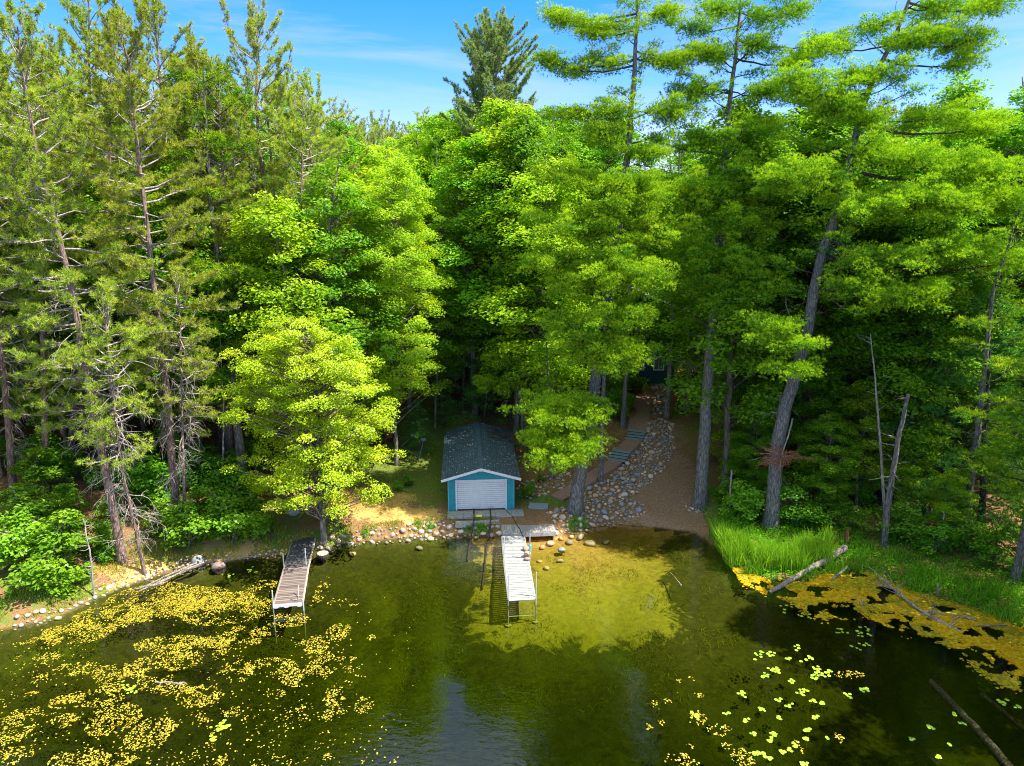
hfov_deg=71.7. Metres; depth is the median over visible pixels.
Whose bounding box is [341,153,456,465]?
maple tree
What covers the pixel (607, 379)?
dark pine
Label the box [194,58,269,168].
red pine
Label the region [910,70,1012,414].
forest tree
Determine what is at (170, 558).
grass
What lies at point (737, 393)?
forest tree
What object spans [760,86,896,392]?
forest tree
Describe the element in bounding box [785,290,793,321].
dead branch
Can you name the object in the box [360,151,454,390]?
forest tree
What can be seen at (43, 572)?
shrub
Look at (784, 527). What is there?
ground cover
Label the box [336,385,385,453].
sapling
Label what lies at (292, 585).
dock
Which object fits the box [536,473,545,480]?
shrub
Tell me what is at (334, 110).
red pine
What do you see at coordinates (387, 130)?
red pine
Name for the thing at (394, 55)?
sky
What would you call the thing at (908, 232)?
forest tree
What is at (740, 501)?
shrub
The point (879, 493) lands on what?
dark pine
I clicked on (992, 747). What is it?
sunken log
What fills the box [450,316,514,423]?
dark pine
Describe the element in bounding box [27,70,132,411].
red pine
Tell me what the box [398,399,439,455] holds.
dark pine
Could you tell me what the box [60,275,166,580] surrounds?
red pine
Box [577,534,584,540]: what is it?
sunken rock
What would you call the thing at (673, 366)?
dark pine
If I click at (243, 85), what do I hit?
red pine
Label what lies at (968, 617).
dead branch
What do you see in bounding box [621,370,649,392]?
shrub
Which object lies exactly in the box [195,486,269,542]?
shrub
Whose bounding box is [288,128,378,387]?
red pine
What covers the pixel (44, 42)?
red pine
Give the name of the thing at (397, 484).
shrub
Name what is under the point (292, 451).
sapling
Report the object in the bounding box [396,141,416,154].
forest tree
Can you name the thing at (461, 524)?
wall
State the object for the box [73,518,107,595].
dead tree
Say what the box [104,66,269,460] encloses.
white pine
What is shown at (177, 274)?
red pine
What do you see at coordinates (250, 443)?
shrub
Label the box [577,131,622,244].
forest tree
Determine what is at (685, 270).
white pine
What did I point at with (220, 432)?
red pine
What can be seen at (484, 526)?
weeds
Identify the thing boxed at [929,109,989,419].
white pine
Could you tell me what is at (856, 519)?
shrub
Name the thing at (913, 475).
forest tree
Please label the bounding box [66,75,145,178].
red pine
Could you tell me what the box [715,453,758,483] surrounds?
shrub
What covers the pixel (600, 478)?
white pine
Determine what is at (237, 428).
white pine
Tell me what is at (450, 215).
forest tree
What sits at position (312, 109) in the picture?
red pine
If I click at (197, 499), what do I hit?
shrub
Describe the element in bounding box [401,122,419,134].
red pine
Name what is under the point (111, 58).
red pine
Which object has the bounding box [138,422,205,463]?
shrub
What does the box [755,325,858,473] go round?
forest tree
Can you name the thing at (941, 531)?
shrub
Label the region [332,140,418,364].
forest tree
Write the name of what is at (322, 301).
forest tree
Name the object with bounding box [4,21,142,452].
red pine
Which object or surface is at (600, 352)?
white pine
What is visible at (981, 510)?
dark pine
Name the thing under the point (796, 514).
shrub
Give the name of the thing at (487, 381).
white pine
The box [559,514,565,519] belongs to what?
fieldstone
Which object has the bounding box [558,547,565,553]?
boulder
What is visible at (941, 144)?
forest tree
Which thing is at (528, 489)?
shrub
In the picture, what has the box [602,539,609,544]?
sunken rock
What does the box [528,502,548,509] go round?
paving slab
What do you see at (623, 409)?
white pine
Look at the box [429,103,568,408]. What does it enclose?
forest tree
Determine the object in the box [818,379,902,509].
forest tree
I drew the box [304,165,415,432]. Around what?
forest tree
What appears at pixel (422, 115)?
red pine
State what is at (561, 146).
white pine
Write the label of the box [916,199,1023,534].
white pine
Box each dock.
[271,537,315,642]
[501,533,538,626]
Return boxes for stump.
[316,550,328,559]
[844,529,848,542]
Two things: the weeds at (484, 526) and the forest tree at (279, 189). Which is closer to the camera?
the weeds at (484, 526)
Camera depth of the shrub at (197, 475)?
44.63 m
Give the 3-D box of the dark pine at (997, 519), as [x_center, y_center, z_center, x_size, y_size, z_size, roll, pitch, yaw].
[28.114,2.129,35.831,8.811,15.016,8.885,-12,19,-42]
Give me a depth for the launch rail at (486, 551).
40.48 m
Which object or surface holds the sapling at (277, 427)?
on the ground at (902, 701)
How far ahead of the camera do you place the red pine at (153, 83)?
48.44 m
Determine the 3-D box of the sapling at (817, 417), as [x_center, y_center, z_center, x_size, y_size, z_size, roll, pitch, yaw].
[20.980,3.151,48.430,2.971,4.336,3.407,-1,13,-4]
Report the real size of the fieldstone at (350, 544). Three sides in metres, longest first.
0.456 x 0.348 x 0.245 m
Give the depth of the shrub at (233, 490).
40.49 m
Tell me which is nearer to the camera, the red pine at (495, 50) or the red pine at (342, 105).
the red pine at (495, 50)
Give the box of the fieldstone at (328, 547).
[325,545,331,550]
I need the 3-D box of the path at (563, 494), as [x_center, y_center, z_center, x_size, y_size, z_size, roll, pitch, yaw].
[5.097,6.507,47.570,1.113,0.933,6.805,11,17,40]
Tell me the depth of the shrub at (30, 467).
40.50 m
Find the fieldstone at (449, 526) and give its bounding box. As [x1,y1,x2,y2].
[446,524,452,529]
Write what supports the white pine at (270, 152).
on the ground at (902, 701)
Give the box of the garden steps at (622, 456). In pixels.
[606,449,631,463]
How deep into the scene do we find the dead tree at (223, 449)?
43.76 m
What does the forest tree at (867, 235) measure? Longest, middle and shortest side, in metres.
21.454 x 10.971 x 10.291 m
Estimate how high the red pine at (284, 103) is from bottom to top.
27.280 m
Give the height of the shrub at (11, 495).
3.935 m
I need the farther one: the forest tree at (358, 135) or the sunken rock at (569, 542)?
the forest tree at (358, 135)
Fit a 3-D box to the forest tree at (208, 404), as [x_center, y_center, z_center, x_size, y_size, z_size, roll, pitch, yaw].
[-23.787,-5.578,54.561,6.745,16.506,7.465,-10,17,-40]
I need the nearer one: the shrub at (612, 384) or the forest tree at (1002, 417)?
the forest tree at (1002, 417)
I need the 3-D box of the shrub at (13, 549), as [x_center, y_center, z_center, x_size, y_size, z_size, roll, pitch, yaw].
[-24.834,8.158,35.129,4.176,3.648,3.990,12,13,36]
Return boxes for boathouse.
[441,422,520,510]
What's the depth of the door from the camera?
43.43 m
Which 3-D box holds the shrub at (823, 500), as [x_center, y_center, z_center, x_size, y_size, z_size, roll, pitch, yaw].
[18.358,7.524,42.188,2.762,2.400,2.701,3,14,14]
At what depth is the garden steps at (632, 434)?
53.55 m
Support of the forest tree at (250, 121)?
on the ground at (902, 701)
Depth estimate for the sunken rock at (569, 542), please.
41.38 m
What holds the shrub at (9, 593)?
on the ground at (902, 701)
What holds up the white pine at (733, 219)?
on the ground at (902, 701)
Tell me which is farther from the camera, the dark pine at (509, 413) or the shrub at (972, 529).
the dark pine at (509, 413)
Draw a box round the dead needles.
[869,93,896,139]
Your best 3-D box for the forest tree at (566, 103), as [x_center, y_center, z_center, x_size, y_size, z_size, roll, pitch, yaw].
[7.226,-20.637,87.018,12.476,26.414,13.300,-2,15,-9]
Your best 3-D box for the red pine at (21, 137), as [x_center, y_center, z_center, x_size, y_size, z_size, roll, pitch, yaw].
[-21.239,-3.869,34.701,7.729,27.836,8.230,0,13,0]
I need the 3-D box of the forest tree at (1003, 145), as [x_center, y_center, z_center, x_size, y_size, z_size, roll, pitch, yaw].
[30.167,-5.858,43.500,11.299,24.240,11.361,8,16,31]
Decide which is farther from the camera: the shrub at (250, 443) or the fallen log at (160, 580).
the shrub at (250, 443)
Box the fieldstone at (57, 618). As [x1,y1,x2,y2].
[54,616,61,620]
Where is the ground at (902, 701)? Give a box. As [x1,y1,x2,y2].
[0,327,1023,765]
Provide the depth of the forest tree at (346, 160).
60.38 m
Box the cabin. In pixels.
[569,286,680,387]
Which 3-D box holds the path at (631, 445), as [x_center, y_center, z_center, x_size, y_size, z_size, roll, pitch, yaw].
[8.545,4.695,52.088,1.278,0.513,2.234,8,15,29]
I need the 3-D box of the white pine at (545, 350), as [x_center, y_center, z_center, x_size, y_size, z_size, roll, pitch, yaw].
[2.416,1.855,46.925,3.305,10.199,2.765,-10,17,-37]
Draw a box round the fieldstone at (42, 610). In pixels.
[39,608,45,613]
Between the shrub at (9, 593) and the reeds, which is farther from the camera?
the reeds
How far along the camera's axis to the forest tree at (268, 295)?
41.35 m
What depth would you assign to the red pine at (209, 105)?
41.99 m
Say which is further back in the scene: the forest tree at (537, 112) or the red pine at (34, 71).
the forest tree at (537, 112)
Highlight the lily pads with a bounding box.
[0,580,864,765]
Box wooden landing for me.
[501,524,555,539]
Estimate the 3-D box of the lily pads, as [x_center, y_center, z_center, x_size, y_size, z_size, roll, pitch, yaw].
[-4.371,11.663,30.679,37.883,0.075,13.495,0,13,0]
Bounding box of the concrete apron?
[447,509,523,518]
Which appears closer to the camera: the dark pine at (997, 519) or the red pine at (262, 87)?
the dark pine at (997, 519)
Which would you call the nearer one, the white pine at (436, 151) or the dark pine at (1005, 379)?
the dark pine at (1005, 379)
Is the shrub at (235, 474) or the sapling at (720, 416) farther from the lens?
the sapling at (720, 416)
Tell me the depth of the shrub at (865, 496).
43.12 m
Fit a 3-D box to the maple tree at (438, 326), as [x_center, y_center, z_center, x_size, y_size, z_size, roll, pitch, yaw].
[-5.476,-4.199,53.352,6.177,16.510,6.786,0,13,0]
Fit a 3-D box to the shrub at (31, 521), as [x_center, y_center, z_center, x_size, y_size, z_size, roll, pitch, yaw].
[-24.052,7.784,36.429,3.908,3.573,4.090,-2,14,-36]
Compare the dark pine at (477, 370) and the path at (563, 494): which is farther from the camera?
the dark pine at (477, 370)
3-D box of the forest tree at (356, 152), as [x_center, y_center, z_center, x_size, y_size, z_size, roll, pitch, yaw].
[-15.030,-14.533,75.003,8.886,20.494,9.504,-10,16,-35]
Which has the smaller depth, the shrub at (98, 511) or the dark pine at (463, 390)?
the shrub at (98, 511)
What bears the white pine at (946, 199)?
on the ground at (902, 701)
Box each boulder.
[190,555,205,567]
[211,561,225,570]
[287,506,300,516]
[524,551,530,556]
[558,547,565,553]
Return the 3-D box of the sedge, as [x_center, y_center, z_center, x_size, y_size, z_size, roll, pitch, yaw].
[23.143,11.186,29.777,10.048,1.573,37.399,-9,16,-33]
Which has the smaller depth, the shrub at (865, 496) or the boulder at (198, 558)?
the boulder at (198, 558)
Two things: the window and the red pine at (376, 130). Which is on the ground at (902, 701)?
the red pine at (376, 130)
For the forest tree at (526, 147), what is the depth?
50.16 m
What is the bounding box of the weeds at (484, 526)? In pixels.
[338,515,588,544]
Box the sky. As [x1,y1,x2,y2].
[0,0,1023,183]
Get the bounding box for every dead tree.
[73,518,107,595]
[214,325,224,468]
[729,470,732,508]
[856,333,889,512]
[862,394,909,547]
[942,510,960,549]
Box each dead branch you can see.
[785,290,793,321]
[818,296,844,308]
[867,566,970,631]
[925,611,976,621]
[976,624,1008,625]
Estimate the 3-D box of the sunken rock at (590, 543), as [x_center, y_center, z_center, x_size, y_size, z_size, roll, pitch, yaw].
[4.566,9.395,41.487,0.707,0.387,0.527,7,15,27]
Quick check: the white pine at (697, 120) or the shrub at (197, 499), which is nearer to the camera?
the shrub at (197, 499)
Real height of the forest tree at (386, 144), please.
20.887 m
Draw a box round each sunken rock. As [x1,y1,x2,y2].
[349,551,355,556]
[546,541,553,545]
[566,539,572,544]
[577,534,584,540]
[584,540,595,546]
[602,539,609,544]
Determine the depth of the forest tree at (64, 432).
43.22 m
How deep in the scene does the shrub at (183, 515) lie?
37.93 m
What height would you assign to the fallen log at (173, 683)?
0.098 m
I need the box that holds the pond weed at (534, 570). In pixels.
[372,536,863,727]
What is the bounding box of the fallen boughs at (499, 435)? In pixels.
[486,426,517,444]
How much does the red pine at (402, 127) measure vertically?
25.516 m
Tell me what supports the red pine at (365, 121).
on the ground at (902, 701)
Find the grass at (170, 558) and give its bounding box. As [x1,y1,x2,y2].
[0,406,560,621]
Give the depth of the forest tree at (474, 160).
51.88 m
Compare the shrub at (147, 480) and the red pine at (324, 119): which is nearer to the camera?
the shrub at (147, 480)
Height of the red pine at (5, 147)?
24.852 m
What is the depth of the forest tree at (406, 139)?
67.10 m
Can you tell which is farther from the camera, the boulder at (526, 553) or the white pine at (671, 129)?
the white pine at (671, 129)
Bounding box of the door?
[457,481,504,508]
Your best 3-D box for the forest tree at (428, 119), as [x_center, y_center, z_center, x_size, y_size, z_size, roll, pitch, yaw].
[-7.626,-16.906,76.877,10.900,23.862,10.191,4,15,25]
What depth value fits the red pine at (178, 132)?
53.40 m
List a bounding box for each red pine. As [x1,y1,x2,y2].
[0,0,167,562]
[0,32,83,489]
[0,36,98,164]
[0,38,116,491]
[0,102,38,390]
[0,114,24,330]
[0,212,22,477]
[1,0,161,468]
[2,83,24,149]
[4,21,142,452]
[6,9,202,482]
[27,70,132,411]
[41,2,241,528]
[59,140,116,409]
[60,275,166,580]
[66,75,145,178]
[79,0,246,451]
[103,56,218,384]
[122,94,216,385]
[136,27,255,445]
[142,260,223,536]
[151,47,272,463]
[157,110,247,449]
[158,47,245,368]
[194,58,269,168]
[196,75,266,403]
[197,0,322,445]
[213,114,298,428]
[242,68,356,309]
[254,78,310,199]
[254,91,303,175]
[258,68,319,204]
[262,67,357,241]
[279,92,345,183]
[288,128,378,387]
[306,110,361,176]
[308,105,330,177]
[317,97,355,142]
[317,102,350,174]
[344,117,380,156]
[349,115,375,142]
[356,116,395,158]
[358,109,403,151]
[371,120,395,158]
[377,123,408,144]
[380,119,398,147]
[393,106,432,154]
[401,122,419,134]
[431,4,553,334]
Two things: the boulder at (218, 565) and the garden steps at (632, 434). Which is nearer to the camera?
the boulder at (218, 565)
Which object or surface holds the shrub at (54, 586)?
on the ground at (902, 701)
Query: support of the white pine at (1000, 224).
on the ground at (902, 701)
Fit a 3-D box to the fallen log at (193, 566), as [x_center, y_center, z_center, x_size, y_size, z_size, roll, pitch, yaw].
[-17.156,9.729,36.870,0.520,0.467,2.411,8,15,30]
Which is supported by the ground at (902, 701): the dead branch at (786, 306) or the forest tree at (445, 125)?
the forest tree at (445, 125)
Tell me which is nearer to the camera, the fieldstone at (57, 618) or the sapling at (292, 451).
the fieldstone at (57, 618)
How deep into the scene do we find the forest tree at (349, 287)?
44.35 m
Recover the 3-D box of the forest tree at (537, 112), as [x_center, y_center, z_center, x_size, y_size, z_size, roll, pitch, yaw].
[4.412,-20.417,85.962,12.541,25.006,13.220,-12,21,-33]
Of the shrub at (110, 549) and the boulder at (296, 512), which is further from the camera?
the boulder at (296, 512)
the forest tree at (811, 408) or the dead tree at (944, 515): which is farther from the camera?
the forest tree at (811, 408)
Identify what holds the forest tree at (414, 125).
on the ground at (902, 701)
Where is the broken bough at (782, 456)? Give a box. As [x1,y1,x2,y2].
[753,418,815,475]
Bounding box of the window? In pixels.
[653,356,664,369]
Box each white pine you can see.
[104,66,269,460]
[122,60,301,469]
[223,95,326,331]
[374,152,433,407]
[413,128,459,374]
[471,208,553,446]
[496,0,724,516]
[510,131,601,390]
[522,338,563,478]
[536,105,578,242]
[573,227,641,481]
[615,241,646,428]
[642,0,859,510]
[646,123,692,297]
[652,111,705,368]
[660,130,702,419]
[675,118,808,447]
[679,130,709,380]
[738,0,1023,531]
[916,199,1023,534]
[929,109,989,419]
[954,305,1023,585]
[983,107,1023,445]
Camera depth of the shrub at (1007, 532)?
37.13 m
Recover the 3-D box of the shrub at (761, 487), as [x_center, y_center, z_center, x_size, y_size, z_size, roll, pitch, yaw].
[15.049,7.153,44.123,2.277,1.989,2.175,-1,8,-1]
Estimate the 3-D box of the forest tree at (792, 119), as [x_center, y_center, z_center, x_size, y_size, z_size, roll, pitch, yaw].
[17.893,-8.085,50.569,13.589,25.348,12.891,6,15,18]
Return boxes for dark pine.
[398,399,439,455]
[423,365,460,432]
[429,285,488,411]
[446,268,528,398]
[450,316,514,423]
[463,285,556,417]
[512,390,548,454]
[522,297,566,397]
[538,308,589,398]
[567,290,614,393]
[657,312,716,400]
[834,341,936,496]
[858,308,1019,517]
[888,241,1023,489]
[912,290,1023,525]
[936,217,1023,493]
[974,352,1023,529]
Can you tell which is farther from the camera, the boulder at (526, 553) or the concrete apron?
the concrete apron
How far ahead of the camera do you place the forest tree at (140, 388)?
41.60 m
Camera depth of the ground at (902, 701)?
33.10 m
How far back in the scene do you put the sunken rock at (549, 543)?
41.24 m
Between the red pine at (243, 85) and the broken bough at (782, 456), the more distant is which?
the red pine at (243, 85)
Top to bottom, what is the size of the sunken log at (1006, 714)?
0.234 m
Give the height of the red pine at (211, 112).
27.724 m
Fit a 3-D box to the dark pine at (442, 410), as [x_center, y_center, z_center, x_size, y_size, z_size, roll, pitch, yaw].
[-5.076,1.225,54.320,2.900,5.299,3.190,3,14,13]
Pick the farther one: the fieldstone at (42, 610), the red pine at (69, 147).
the red pine at (69, 147)
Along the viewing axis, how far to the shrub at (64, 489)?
40.89 m
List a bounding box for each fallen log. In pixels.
[132,578,167,590]
[139,565,199,591]
[144,562,196,584]
[155,681,185,684]
[159,561,203,582]
[768,545,847,594]
[830,566,847,580]
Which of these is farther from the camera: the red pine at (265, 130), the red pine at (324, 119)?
the red pine at (265, 130)
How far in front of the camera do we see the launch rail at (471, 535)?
41.67 m
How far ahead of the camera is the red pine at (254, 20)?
44.58 m
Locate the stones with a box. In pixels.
[13,384,697,630]
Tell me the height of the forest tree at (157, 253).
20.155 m
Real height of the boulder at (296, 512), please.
0.634 m
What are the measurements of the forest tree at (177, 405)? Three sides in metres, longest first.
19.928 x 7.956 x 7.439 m
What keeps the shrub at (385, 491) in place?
on the ground at (902, 701)
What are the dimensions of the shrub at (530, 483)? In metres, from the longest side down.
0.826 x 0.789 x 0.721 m
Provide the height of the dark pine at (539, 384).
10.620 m
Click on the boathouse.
(480, 468)
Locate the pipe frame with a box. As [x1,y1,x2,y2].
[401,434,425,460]
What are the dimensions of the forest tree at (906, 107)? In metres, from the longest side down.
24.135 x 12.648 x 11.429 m
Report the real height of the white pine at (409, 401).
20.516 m
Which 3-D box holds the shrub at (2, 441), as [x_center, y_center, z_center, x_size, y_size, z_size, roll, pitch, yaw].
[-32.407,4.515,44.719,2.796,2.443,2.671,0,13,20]
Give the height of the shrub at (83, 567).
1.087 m
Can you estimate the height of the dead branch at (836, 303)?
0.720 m
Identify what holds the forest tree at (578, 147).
on the ground at (902, 701)
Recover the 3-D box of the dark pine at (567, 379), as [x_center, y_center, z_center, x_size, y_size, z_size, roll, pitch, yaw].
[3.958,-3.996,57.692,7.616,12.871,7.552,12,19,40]
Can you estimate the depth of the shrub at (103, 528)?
37.49 m
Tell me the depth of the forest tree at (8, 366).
44.45 m
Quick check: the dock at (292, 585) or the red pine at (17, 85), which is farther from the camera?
the red pine at (17, 85)
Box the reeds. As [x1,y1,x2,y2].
[706,512,847,574]
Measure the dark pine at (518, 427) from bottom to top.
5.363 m
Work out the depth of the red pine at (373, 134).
77.72 m
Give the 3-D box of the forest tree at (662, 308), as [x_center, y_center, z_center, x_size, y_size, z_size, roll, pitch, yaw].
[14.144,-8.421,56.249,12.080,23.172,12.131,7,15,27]
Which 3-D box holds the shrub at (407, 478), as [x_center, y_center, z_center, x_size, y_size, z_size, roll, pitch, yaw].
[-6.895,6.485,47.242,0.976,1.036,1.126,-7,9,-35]
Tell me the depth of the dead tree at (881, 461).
39.84 m
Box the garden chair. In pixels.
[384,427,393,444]
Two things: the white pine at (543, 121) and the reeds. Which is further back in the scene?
the white pine at (543, 121)
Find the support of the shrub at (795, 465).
on the ground at (902, 701)
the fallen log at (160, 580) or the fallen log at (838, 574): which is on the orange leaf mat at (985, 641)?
the fallen log at (838, 574)
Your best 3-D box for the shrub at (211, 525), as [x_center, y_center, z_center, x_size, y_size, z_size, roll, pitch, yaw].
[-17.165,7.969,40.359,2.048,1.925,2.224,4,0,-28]
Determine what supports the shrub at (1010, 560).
on the ground at (902, 701)
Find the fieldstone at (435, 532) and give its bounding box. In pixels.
[433,530,438,535]
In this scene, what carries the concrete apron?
on the ground at (902, 701)
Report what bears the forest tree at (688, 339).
on the ground at (902, 701)
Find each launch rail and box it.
[467,508,474,561]
[481,508,491,589]
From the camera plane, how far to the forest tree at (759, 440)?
44.00 m
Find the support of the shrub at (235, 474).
on the ground at (902, 701)
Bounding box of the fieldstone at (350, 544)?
[347,542,354,546]
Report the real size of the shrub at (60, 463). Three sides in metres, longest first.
4.280 x 4.089 x 3.739 m
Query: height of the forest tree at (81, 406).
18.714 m
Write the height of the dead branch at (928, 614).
1.154 m
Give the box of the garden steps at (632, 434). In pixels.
[625,429,646,441]
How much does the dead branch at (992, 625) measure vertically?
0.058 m
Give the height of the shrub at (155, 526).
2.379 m
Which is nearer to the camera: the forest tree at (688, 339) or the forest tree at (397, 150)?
the forest tree at (688, 339)
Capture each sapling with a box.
[261,413,288,462]
[279,428,312,476]
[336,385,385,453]
[697,401,755,463]
[794,400,835,443]
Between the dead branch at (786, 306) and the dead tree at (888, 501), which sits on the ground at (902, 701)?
the dead tree at (888, 501)
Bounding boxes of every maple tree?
[212,311,406,545]
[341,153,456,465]
[400,214,478,428]
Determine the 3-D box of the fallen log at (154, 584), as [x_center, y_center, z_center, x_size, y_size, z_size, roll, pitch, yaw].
[-18.011,9.963,35.328,1.672,0.555,0.602,-9,16,-34]
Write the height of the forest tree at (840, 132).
24.474 m
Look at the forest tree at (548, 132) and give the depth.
71.10 m
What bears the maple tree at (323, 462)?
on the ground at (902, 701)
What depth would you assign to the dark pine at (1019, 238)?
40.82 m
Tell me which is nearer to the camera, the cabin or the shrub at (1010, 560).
the shrub at (1010, 560)
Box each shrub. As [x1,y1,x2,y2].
[0,435,22,467]
[0,446,66,510]
[0,481,85,539]
[0,508,96,599]
[0,511,64,570]
[2,499,86,554]
[4,584,17,597]
[14,432,86,482]
[41,478,92,511]
[49,584,61,595]
[55,517,95,552]
[71,561,97,583]
[80,448,121,489]
[81,518,126,560]
[91,497,128,525]
[93,544,115,563]
[111,452,192,521]
[115,456,146,497]
[137,500,178,539]
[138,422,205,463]
[155,497,228,550]
[167,440,230,489]
[180,484,209,513]
[191,462,249,506]
[193,505,219,538]
[195,444,235,480]
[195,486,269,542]
[212,455,261,504]
[215,475,259,535]
[225,438,268,471]
[235,484,277,533]
[379,486,391,496]
[389,478,403,489]
[401,474,415,485]
[519,485,535,496]
[525,481,535,488]
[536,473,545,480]
[599,377,634,402]
[605,387,629,418]
[610,385,636,407]
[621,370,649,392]
[714,474,741,506]
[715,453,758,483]
[717,478,766,527]
[739,481,765,507]
[762,471,834,527]
[782,447,840,482]
[798,489,844,528]
[834,505,874,537]
[844,472,881,514]
[870,499,935,554]
[911,521,968,555]
[945,508,990,550]
[969,517,1019,566]
[993,554,1023,581]
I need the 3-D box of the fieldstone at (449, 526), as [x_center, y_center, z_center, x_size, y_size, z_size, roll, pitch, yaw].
[-3.740,8.588,42.278,0.435,0.318,0.321,-24,26,-37]
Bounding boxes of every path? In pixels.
[550,460,621,501]
[616,439,641,451]
[627,393,652,431]
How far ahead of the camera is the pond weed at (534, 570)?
33.65 m
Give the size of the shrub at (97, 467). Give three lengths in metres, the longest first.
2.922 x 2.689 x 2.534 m
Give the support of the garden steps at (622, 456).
on the ground at (902, 701)
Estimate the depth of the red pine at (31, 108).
51.41 m
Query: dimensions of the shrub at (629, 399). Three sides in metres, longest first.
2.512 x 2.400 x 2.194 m
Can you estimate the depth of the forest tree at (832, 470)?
41.81 m
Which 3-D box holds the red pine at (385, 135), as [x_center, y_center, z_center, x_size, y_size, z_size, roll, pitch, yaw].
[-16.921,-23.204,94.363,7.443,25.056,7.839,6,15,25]
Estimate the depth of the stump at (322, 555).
39.28 m
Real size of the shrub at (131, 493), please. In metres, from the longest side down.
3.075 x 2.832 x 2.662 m
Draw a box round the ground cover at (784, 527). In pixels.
[691,483,1023,623]
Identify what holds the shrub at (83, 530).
on the ground at (902, 701)
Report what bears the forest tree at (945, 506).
on the ground at (902, 701)
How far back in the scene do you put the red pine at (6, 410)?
39.40 m
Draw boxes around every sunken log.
[928,679,1012,765]
[979,692,1023,731]
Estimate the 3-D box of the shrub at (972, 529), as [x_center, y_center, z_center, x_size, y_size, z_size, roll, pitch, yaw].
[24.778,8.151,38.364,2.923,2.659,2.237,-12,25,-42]
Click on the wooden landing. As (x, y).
(544, 530)
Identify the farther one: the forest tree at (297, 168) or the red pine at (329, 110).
the red pine at (329, 110)
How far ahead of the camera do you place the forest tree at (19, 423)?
50.15 m
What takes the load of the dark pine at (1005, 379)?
on the ground at (902, 701)
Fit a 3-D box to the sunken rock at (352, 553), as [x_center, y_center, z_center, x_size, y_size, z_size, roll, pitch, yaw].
[-9.062,9.719,40.361,0.383,0.309,0.478,-6,15,-25]
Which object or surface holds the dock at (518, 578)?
in the water
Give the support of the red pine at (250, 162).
on the ground at (902, 701)
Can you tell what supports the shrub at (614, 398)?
on the ground at (902, 701)
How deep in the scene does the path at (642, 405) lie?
58.47 m
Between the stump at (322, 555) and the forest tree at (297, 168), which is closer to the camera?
the stump at (322, 555)
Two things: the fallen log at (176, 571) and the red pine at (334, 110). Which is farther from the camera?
the red pine at (334, 110)
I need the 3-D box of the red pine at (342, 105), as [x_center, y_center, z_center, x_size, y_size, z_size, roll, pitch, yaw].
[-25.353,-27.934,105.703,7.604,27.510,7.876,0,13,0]
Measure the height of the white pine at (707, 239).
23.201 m
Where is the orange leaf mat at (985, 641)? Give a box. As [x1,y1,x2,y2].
[728,562,1023,693]
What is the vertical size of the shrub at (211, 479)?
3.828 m
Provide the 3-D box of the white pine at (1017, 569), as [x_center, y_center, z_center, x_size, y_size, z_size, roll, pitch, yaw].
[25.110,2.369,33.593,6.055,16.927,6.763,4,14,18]
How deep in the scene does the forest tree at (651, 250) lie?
74.02 m
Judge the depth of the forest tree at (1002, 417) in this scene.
31.49 m
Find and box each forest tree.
[0,171,101,436]
[0,172,55,428]
[0,192,125,458]
[0,200,60,453]
[23,169,175,457]
[87,178,165,434]
[107,161,249,477]
[112,160,210,445]
[190,202,240,409]
[210,110,294,367]
[210,200,335,455]
[218,188,370,488]
[234,175,306,354]
[241,176,299,304]
[259,157,409,470]
[279,112,343,203]
[290,258,363,426]
[295,118,379,304]
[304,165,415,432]
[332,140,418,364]
[346,132,370,177]
[351,144,382,326]
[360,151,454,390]
[376,139,422,246]
[382,136,402,158]
[394,133,455,347]
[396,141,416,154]
[399,121,425,151]
[405,117,471,233]
[406,111,452,328]
[409,133,491,389]
[409,133,529,419]
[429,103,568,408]
[435,104,481,189]
[437,107,461,121]
[456,111,575,434]
[459,96,533,334]
[463,156,611,446]
[526,119,616,371]
[530,105,567,146]
[539,125,558,156]
[547,102,587,141]
[554,109,670,388]
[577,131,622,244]
[620,186,679,299]
[621,124,726,411]
[644,92,847,486]
[659,102,768,423]
[672,89,859,423]
[706,90,921,456]
[711,333,771,425]
[719,405,787,488]
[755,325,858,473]
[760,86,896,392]
[764,142,930,461]
[791,411,864,506]
[814,137,998,446]
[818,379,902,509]
[835,126,1001,447]
[852,214,1014,502]
[853,103,962,399]
[864,104,934,398]
[879,432,948,505]
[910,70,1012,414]
[920,109,1023,450]
[922,467,980,541]
[924,76,1023,467]
[971,105,1023,434]
[975,321,1023,526]
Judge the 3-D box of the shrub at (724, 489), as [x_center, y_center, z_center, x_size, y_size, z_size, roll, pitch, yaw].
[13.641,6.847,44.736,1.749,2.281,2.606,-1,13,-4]
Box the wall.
[455,519,498,527]
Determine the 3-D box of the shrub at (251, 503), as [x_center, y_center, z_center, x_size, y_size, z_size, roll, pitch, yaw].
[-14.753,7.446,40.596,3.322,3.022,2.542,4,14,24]
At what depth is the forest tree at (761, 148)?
41.98 m
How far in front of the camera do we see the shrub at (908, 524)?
39.59 m
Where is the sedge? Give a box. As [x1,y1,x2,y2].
[707,498,1023,629]
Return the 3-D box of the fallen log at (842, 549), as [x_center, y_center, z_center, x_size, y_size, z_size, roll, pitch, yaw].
[15.607,9.746,37.225,6.344,1.053,0.628,-9,16,-34]
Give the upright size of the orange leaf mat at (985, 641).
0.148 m
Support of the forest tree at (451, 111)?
on the ground at (902, 701)

